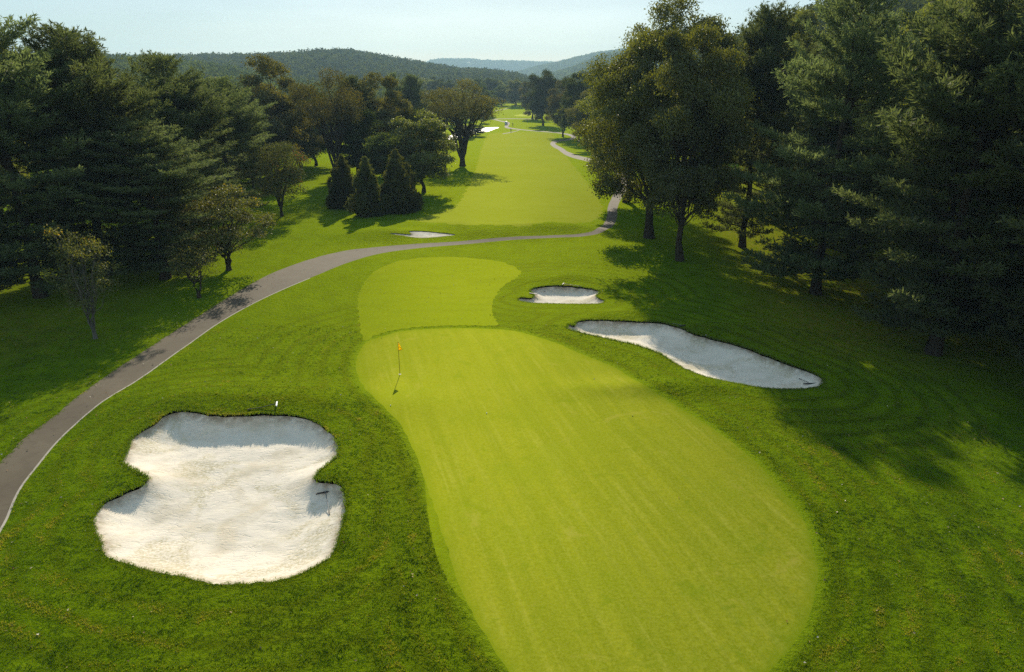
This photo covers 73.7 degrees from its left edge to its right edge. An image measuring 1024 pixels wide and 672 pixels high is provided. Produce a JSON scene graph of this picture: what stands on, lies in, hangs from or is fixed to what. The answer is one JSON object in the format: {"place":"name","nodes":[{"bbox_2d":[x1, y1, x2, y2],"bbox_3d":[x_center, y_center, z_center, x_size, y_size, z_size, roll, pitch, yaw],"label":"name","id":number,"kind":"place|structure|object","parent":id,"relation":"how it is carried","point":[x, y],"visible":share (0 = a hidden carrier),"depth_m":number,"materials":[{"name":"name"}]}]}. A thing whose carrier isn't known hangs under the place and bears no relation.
{"place":"outdoors","nodes":[
{"label":"outdoors","id":0,"kind":"place"},
{"bbox_2d":[0,108,626,526],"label":"cart path","id":1,"kind":"structure","parent":0,"point":[22,460],"depth_m":47.87,"materials":[{"name":"grey asphalt"}]},
{"bbox_2d":[451,127,498,136],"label":"sand bunker","id":2,"kind":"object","parent":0,"point":[488,129],"depth_m":340.08,"materials":[{"name":"white sand"}]},
{"bbox_2d":[430,59,532,70],"bbox_3d":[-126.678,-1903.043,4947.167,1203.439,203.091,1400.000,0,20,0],"label":"hill","id":3,"kind":"structure","parent":0,"point":[489,66],"depth_m":4749.74,"materials":[{"name":"green plant"}]},
{"bbox_2d":[424,58,557,71],"bbox_3d":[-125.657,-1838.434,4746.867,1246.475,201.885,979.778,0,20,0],"label":"forest","id":4,"kind":"object","parent":3,"relation":"on","point":[463,62],"visible":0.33,"depth_m":4779.87,"materials":[{"name":"green plant"}]},
{"bbox_2d":[0,100,1023,671],"bbox_3d":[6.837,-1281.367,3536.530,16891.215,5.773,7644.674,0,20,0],"label":"ground","id":5,"kind":"structure","parent":0,"point":[650,280],"depth_m":37.49,"materials":[{"name":"green plant"}]},
{"bbox_2d":[0,132,32,292],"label":"white pine","id":6,"kind":"object","parent":5,"relation":"on","point":[6,215],"visible":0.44,"depth_m":53.81,"materials":[{"name":"green plant"}]},
{"bbox_2d":[0,141,32,241],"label":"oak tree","id":7,"kind":"object","parent":5,"relation":"on","point":[2,168],"visible":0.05,"depth_m":75.93,"materials":[{"name":"green plant"}]},
{"bbox_2d":[32,184,91,274],"bbox_3d":[-41.988,-9.916,63.158,6.258,8.829,6.047,-14,24,-33],"label":"white pine","id":8,"kind":"object","parent":5,"relation":"on","point":[37,221],"visible":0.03,"depth_m":62.32,"materials":[{"name":"green plant"}]},
{"bbox_2d":[0,11,129,298],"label":"white pine","id":9,"kind":"object","parent":5,"relation":"on","point":[19,83],"visible":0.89,"depth_m":53.02,"materials":[{"name":"green plant"}]},
{"bbox_2d":[33,221,122,338],"bbox_3d":[-29.447,-3.830,47.290,5.101,8.584,4.465,0,20,1],"label":"dogwood tree","id":10,"kind":"object","parent":5,"relation":"on","point":[83,300],"visible":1,"depth_m":46.80,"materials":[{"name":"green plant"}]},
{"bbox_2d":[3,19,173,276],"bbox_3d":[-38.431,-16.037,60.805,16.743,22.073,16.854,-14,24,-33],"label":"white pine","id":11,"kind":"object","parent":5,"relation":"on","point":[122,104],"visible":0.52,"depth_m":57.41,"materials":[{"name":"green plant"}]},
{"bbox_2d":[45,115,236,279],"bbox_3d":[-32.519,-11.779,59.773,15.483,14.426,14.960,8,22,22],"label":"white pine","id":12,"kind":"object","parent":5,"relation":"on","point":[157,149],"visible":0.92,"depth_m":58.23,"materials":[{"name":"green plant"}]},
{"bbox_2d":[0,278,309,531],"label":"path edging","id":13,"kind":"object","parent":5,"relation":"on","point":[8,514],"visible":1,"depth_m":35.65,"materials":[{"name":"concrete"}]},
{"bbox_2d":[153,183,197,239],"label":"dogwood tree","id":14,"kind":"object","parent":5,"relation":"on","point":[177,208],"visible":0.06,"depth_m":70.31,"materials":[{"name":"green plant"}]},
{"bbox_2d":[120,49,244,241],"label":"white pine","id":15,"kind":"object","parent":5,"relation":"on","point":[185,108],"visible":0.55,"depth_m":72.01,"materials":[{"name":"green plant"}]},
{"bbox_2d":[157,244,223,298],"bbox_3d":[-26.141,-5.410,56.364,4.958,4.753,5.476,1,20,4],"label":"dogwood tree","id":16,"kind":"object","parent":5,"relation":"on","point":[188,274],"visible":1,"depth_m":56.23,"materials":[{"name":"green plant"}]},
{"bbox_2d":[94,412,345,583],"bbox_3d":[-12.980,6.809,30.731,12.345,0.935,13.199,0,20,0],"label":"sand bunker","id":17,"kind":"object","parent":5,"relation":"on","point":[216,499],"visible":0.98,"depth_m":30.00},
{"bbox_2d":[316,491,329,514],"bbox_3d":[-7.991,7.217,29.562,0.850,0.224,1.551,-7,21,-19],"label":"bunker rake","id":18,"kind":"object","parent":17,"relation":"on","point":[325,492],"visible":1,"depth_m":30.04,"materials":[{"name":"white plastic"}]},
{"bbox_2d":[159,181,280,270],"bbox_3d":[-26.855,-10.062,63.780,10.120,8.262,9.708,-19,27,-42],"label":"dogwood tree","id":19,"kind":"object","parent":5,"relation":"on","point":[234,233],"visible":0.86,"depth_m":62.95,"materials":[{"name":"green plant"}]},
{"bbox_2d":[187,74,275,212],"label":"white pine","id":20,"kind":"object","parent":5,"relation":"on","point":[244,123],"visible":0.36,"depth_m":88.97,"materials":[{"name":"green plant"}]},
{"bbox_2d":[221,127,270,188],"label":"broadleaf tree","id":21,"kind":"object","parent":5,"relation":"on","point":[254,135],"visible":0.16,"depth_m":113.54,"materials":[{"name":"green plant"}]},
{"bbox_2d":[235,141,310,216],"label":"maple tree","id":22,"kind":"object","parent":5,"relation":"on","point":[281,163],"visible":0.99,"depth_m":90.68,"materials":[{"name":"green plant"}]},
{"bbox_2d":[237,52,311,175],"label":"broadleaf tree","id":23,"kind":"object","parent":5,"relation":"on","point":[281,127],"visible":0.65,"depth_m":120.63,"materials":[{"name":"green plant"}]},
{"bbox_2d":[276,86,293,117],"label":"broadleaf tree","id":24,"kind":"object","parent":5,"relation":"on","point":[286,90],"visible":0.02,"depth_m":237.05,"materials":[{"name":"green plant"}]},
{"bbox_2d":[275,102,328,168],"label":"broadleaf tree","id":25,"kind":"object","parent":5,"relation":"on","point":[311,149],"visible":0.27,"depth_m":137.31,"materials":[{"name":"green plant"}]},
{"bbox_2d":[286,90,335,165],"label":"broadleaf tree","id":26,"kind":"object","parent":5,"relation":"on","point":[322,146],"visible":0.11,"depth_m":148.51,"materials":[{"name":"green plant"}]},
{"bbox_2d":[286,66,367,167],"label":"locust tree","id":27,"kind":"object","parent":5,"relation":"on","point":[313,114],"visible":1,"depth_m":117.33,"materials":[{"name":"green plant"}]},
{"bbox_2d":[325,154,355,209],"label":"juniper tree","id":28,"kind":"object","parent":5,"relation":"on","point":[341,189],"visible":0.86,"depth_m":97.87,"materials":[{"name":"green plant"}]},
{"bbox_2d":[326,74,379,171],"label":"white pine","id":29,"kind":"object","parent":5,"relation":"on","point":[352,78],"visible":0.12,"depth_m":131.13,"materials":[{"name":"green plant"}]},
{"bbox_2d":[329,107,384,173],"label":"broadleaf tree","id":30,"kind":"object","parent":5,"relation":"on","point":[353,138],"visible":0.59,"depth_m":123.24,"materials":[{"name":"green plant"}]},
{"bbox_2d":[344,156,393,217],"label":"juniper tree","id":31,"kind":"object","parent":5,"relation":"on","point":[370,199],"visible":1,"depth_m":91.62,"materials":[{"name":"green plant"}]},
{"bbox_2d":[354,70,416,160],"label":"broadleaf tree","id":32,"kind":"object","parent":5,"relation":"on","point":[390,100],"visible":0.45,"depth_m":131.73,"materials":[{"name":"green plant"}]},
{"bbox_2d":[360,132,415,180],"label":"broadleaf tree","id":33,"kind":"object","parent":5,"relation":"on","point":[381,139],"visible":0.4,"depth_m":113.22,"materials":[{"name":"green plant"}]},
{"bbox_2d":[381,72,403,104],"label":"white pine","id":34,"kind":"object","parent":5,"relation":"on","point":[396,87],"visible":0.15,"depth_m":220.47,"materials":[{"name":"green plant"}]},
{"bbox_2d":[282,83,511,101],"bbox_3d":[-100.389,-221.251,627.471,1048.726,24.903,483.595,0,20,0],"label":"forest","id":35,"kind":"object","parent":5,"relation":"on","point":[380,95],"visible":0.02,"depth_m":500.89,"materials":[{"name":"green plant"}]},
{"bbox_2d":[380,148,424,214],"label":"juniper tree","id":36,"kind":"object","parent":5,"relation":"on","point":[398,185],"visible":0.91,"depth_m":94.53,"materials":[{"name":"green plant"}]},
{"bbox_2d":[394,108,422,153],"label":"broadleaf tree","id":37,"kind":"object","parent":5,"relation":"on","point":[412,117],"visible":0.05,"depth_m":137.85,"materials":[{"name":"green plant"}]},
{"bbox_2d":[398,72,427,122],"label":"white pine","id":38,"kind":"object","parent":5,"relation":"on","point":[411,89],"visible":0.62,"depth_m":222.52,"materials":[{"name":"green plant"}]},
{"bbox_2d":[382,108,458,192],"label":"broadleaf tree","id":39,"kind":"object","parent":5,"relation":"on","point":[428,160],"visible":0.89,"depth_m":109.61,"materials":[{"name":"green plant"}]},
{"bbox_2d":[419,78,427,95],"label":"broadleaf tree","id":40,"kind":"object","parent":5,"relation":"on","point":[424,86],"visible":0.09,"depth_m":588.79,"materials":[{"name":"green plant"}]},
{"bbox_2d":[396,231,453,237],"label":"sand bunker","id":41,"kind":"object","parent":5,"relation":"on","point":[418,234],"visible":1,"depth_m":79.81},
{"bbox_2d":[420,77,433,88],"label":"broadleaf tree","id":42,"kind":"object","parent":5,"relation":"on","point":[426,81],"visible":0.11,"depth_m":621.86,"materials":[{"name":"green plant"}]},
{"bbox_2d":[421,103,446,132],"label":"broadleaf tree","id":43,"kind":"object","parent":5,"relation":"on","point":[429,109],"visible":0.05,"depth_m":228.07,"materials":[{"name":"green plant"}]},
{"bbox_2d":[428,80,442,99],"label":"broadleaf tree","id":44,"kind":"object","parent":5,"relation":"on","point":[434,84],"visible":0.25,"depth_m":579.24,"materials":[{"name":"green plant"}]},
{"bbox_2d":[357,257,520,339],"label":"approach fairway","id":45,"kind":"structure","parent":5,"relation":"on","point":[435,291],"depth_m":59.01,"materials":[{"name":"green plant"}]},
{"bbox_2d":[424,478,465,601],"bbox_3d":[-3.054,7.782,27.315,0.548,0.191,8.476,-6,21,-16],"label":"green collar","id":46,"kind":"object","parent":5,"relation":"on","point":[441,550],"visible":1,"depth_m":26.18,"materials":[{"name":"green plant"}]},
{"bbox_2d":[437,79,455,104],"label":"broadleaf tree","id":47,"kind":"object","parent":5,"relation":"on","point":[447,83],"visible":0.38,"depth_m":537.97,"materials":[{"name":"green plant"}]},
{"bbox_2d":[435,132,461,167],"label":"tree","id":48,"kind":"object","parent":5,"relation":"on","point":[453,139],"visible":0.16,"depth_m":135.68,"materials":[{"name":"green plant"}]},
{"bbox_2d":[420,77,505,166],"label":"locust tree","id":49,"kind":"object","parent":5,"relation":"on","point":[454,113],"visible":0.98,"depth_m":149.58,"materials":[{"name":"green plant"}]},
{"bbox_2d":[454,89,477,120],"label":"broadleaf tree","id":50,"kind":"object","parent":5,"relation":"on","point":[466,97],"visible":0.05,"depth_m":407.18,"materials":[{"name":"green plant"}]},
{"bbox_2d":[468,78,485,96],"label":"broadleaf tree","id":51,"kind":"object","parent":5,"relation":"on","point":[479,81],"visible":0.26,"depth_m":566.95,"materials":[{"name":"green plant"}]},
{"bbox_2d":[473,124,485,135],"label":"bush","id":52,"kind":"object","parent":5,"relation":"on","point":[480,129],"visible":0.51,"depth_m":290.74,"materials":[{"name":"green plant"}]},
{"bbox_2d":[476,84,494,106],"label":"broadleaf tree","id":53,"kind":"object","parent":5,"relation":"on","point":[487,93],"visible":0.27,"depth_m":444.92,"materials":[{"name":"green plant"}]},
{"bbox_2d":[482,78,497,99],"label":"broadleaf tree","id":54,"kind":"object","parent":5,"relation":"on","point":[492,86],"visible":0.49,"depth_m":599.10,"materials":[{"name":"green plant"}]},
{"bbox_2d":[485,90,495,111],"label":"broadleaf tree","id":55,"kind":"object","parent":5,"relation":"on","point":[492,92],"visible":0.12,"depth_m":457.85,"materials":[{"name":"green plant"}]},
{"bbox_2d":[490,80,502,102],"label":"broadleaf tree","id":56,"kind":"object","parent":5,"relation":"on","point":[499,82],"visible":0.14,"depth_m":607.90,"materials":[{"name":"green plant"}]},
{"bbox_2d":[494,85,507,105],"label":"broadleaf tree","id":57,"kind":"object","parent":5,"relation":"on","point":[499,95],"visible":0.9,"depth_m":567.25,"materials":[{"name":"green plant"}]},
{"bbox_2d":[415,132,603,226],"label":"fairway","id":58,"kind":"structure","parent":5,"relation":"on","point":[518,179],"depth_m":118.02,"materials":[{"name":"green plant"}]},
{"bbox_2d":[0,245,1022,671],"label":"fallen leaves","id":59,"kind":"object","parent":5,"relation":"on","point":[390,523],"visible":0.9,"depth_m":37.38,"materials":[{"name":"brown plant"}]},
{"bbox_2d":[505,79,523,105],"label":"broadleaf tree","id":60,"kind":"object","parent":5,"relation":"on","point":[513,95],"visible":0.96,"depth_m":550.23,"materials":[{"name":"green plant"}]},
{"bbox_2d":[507,78,524,104],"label":"broadleaf tree","id":61,"kind":"object","parent":5,"relation":"on","point":[515,87],"visible":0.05,"depth_m":582.25,"materials":[{"name":"green plant"}]},
{"bbox_2d":[517,81,539,118],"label":"broadleaf tree","id":62,"kind":"object","parent":5,"relation":"on","point":[523,104],"visible":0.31,"depth_m":424.35,"materials":[{"name":"green plant"}]},
{"bbox_2d":[523,69,559,124],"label":"broadleaf tree","id":63,"kind":"object","parent":5,"relation":"on","point":[546,84],"visible":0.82,"depth_m":361.35,"materials":[{"name":"green plant"}]},
{"bbox_2d":[519,287,603,303],"bbox_3d":[4.117,-3.297,58.853,7.247,0.600,5.464,0,20,0],"label":"sand bunker","id":64,"kind":"object","parent":5,"relation":"on","point":[565,295],"visible":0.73,"depth_m":60.12},
{"bbox_2d":[544,79,580,136],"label":"broadleaf tree","id":65,"kind":"object","parent":5,"relation":"on","point":[554,102],"visible":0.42,"depth_m":286.18,"materials":[{"name":"green plant"}]},
{"bbox_2d":[556,70,595,141],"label":"broadleaf tree","id":66,"kind":"object","parent":5,"relation":"on","point":[574,88],"visible":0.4,"depth_m":256.19,"materials":[{"name":"green plant"}]},
{"bbox_2d":[564,89,604,150],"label":"broadleaf tree","id":67,"kind":"object","parent":5,"relation":"on","point":[577,118],"visible":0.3,"depth_m":209.23,"materials":[{"name":"green plant"}]},
{"bbox_2d":[356,328,817,671],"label":"putting green","id":68,"kind":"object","parent":5,"relation":"on","point":[578,534],"visible":1,"depth_m":28.58,"materials":[{"name":"green plant"}]},
{"bbox_2d":[398,342,401,371],"bbox_3d":[-6.761,1.408,41.544,0.280,2.240,0.111,0,20,0],"label":"flagstick","id":69,"kind":"object","parent":68,"relation":"on","point":[399,348],"visible":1,"depth_m":41.34,"materials":[{"name":"yellow fabric"}]},
{"bbox_2d":[573,68,663,202],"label":"oak tree","id":70,"kind":"object","parent":5,"relation":"on","point":[584,106],"visible":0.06,"depth_m":100.14,"materials":[{"name":"green plant"}]},
{"bbox_2d":[569,0,753,238],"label":"oak tree","id":71,"kind":"object","parent":5,"relation":"on","point":[622,77],"visible":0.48,"depth_m":72.03,"materials":[{"name":"green plant"}]},
{"bbox_2d":[621,20,759,261],"bbox_3d":[16.911,-17.967,65.626,12.826,22.555,12.762,3,20,7],"label":"oak tree","id":72,"kind":"object","parent":5,"relation":"on","point":[682,182],"visible":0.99,"depth_m":63.21,"materials":[{"name":"green plant"}]},
{"bbox_2d":[566,321,822,388],"bbox_3d":[11.902,1.099,46.519,6.511,0.878,17.627,-17,26,-39],"label":"sand bunker","id":73,"kind":"object","parent":5,"relation":"on","point":[709,357],"visible":0.9,"depth_m":46.72},
{"bbox_2d":[701,0,829,247],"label":"white pine","id":74,"kind":"object","parent":5,"relation":"on","point":[765,38],"visible":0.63,"depth_m":72.65,"materials":[{"name":"green plant"}]},
{"bbox_2d":[736,5,859,224],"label":"tree","id":75,"kind":"object","parent":5,"relation":"on","point":[807,41],"visible":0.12,"depth_m":83.89,"materials":[{"name":"green plant"}]},
{"bbox_2d":[795,63,864,199],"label":"white pine","id":76,"kind":"object","parent":5,"relation":"on","point":[823,176],"depth_m":95.27,"materials":[{"name":"green plant"}]},
{"bbox_2d":[793,93,867,217],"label":"white pine","id":77,"kind":"object","parent":5,"relation":"on","point":[851,133],"visible":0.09,"depth_m":88.85,"materials":[{"name":"green plant"}]},
{"bbox_2d":[720,0,963,295],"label":"white pine","id":78,"kind":"object","parent":5,"relation":"on","point":[854,46],"visible":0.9,"depth_m":56.22,"materials":[{"name":"green plant"}]},
{"bbox_2d":[821,99,938,241],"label":"tree","id":79,"kind":"object","parent":5,"relation":"on","point":[869,150],"visible":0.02,"depth_m":80.33,"materials":[{"name":"green plant"}]},
{"bbox_2d":[888,40,939,65],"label":"white pine","id":80,"kind":"object","parent":5,"relation":"on","point":[927,50],"visible":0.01,"depth_m":104.58,"materials":[{"name":"green plant"}]},
{"bbox_2d":[850,0,978,251],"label":"tree","id":81,"kind":"object","parent":5,"relation":"on","point":[901,105],"visible":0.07,"depth_m":70.56,"materials":[{"name":"green plant"}]},
{"bbox_2d":[831,0,1023,356],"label":"white pine","id":82,"kind":"object","parent":5,"relation":"on","point":[985,45],"visible":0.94,"depth_m":43.05,"materials":[{"name":"green plant"}]},
{"bbox_2d":[856,68,1023,310],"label":"white pine","id":83,"kind":"object","parent":5,"relation":"on","point":[952,205],"visible":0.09,"depth_m":55.72,"materials":[{"name":"green plant"}]},
{"bbox_2d":[929,0,1023,357],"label":"white pine","id":84,"kind":"object","parent":5,"relation":"on","point":[1008,190],"visible":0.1,"depth_m":45.49,"materials":[{"name":"green plant"}]},
{"bbox_2d":[973,90,1023,386],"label":"white pine","id":85,"kind":"object","parent":5,"relation":"on","point":[1015,318],"visible":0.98,"depth_m":40.02,"materials":[{"name":"green plant"}]},
{"bbox_3d":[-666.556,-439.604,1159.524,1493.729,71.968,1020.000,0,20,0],"label":"hill","id":86,"kind":"structure","parent":0,"visible":0},
{"bbox_2d":[1,47,530,97],"bbox_3d":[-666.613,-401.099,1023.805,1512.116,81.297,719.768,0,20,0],"label":"forest","id":87,"kind":"object","parent":86,"relation":"on","point":[308,62],"visible":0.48,"depth_m":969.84,"materials":[{"name":"green plant"}]},
{"bbox_3d":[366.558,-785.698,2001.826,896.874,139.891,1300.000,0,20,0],"label":"hill","id":88,"kind":"structure","parent":0,"visible":0},
{"bbox_2d":[536,40,737,79],"bbox_3d":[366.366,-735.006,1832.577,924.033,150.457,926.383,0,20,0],"label":"forest","id":89,"kind":"object","parent":88,"relation":"on","point":[560,74],"visible":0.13,"depth_m":1911.88,"materials":[{"name":"green plant"}]},
{"bbox_3d":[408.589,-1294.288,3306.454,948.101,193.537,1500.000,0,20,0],"label":"hill","id":90,"kind":"structure","parent":0,"visible":0},
{"bbox_2d":[514,48,626,74],"bbox_3d":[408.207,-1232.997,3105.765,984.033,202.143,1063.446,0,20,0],"label":"forest","id":91,"kind":"object","parent":90,"relation":"on","point":[554,66],"visible":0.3,"depth_m":3186.08,"materials":[{"name":"green plant"}]},
{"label":"wooded slope","id":92,"kind":"structure","parent":0,"visible":0},
{"bbox_2d":[657,0,1022,117],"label":"forest","id":93,"kind":"object","parent":92,"relation":"on","point":[911,5],"visible":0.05,"depth_m":245.90,"materials":[{"name":"plant"}]}
]}

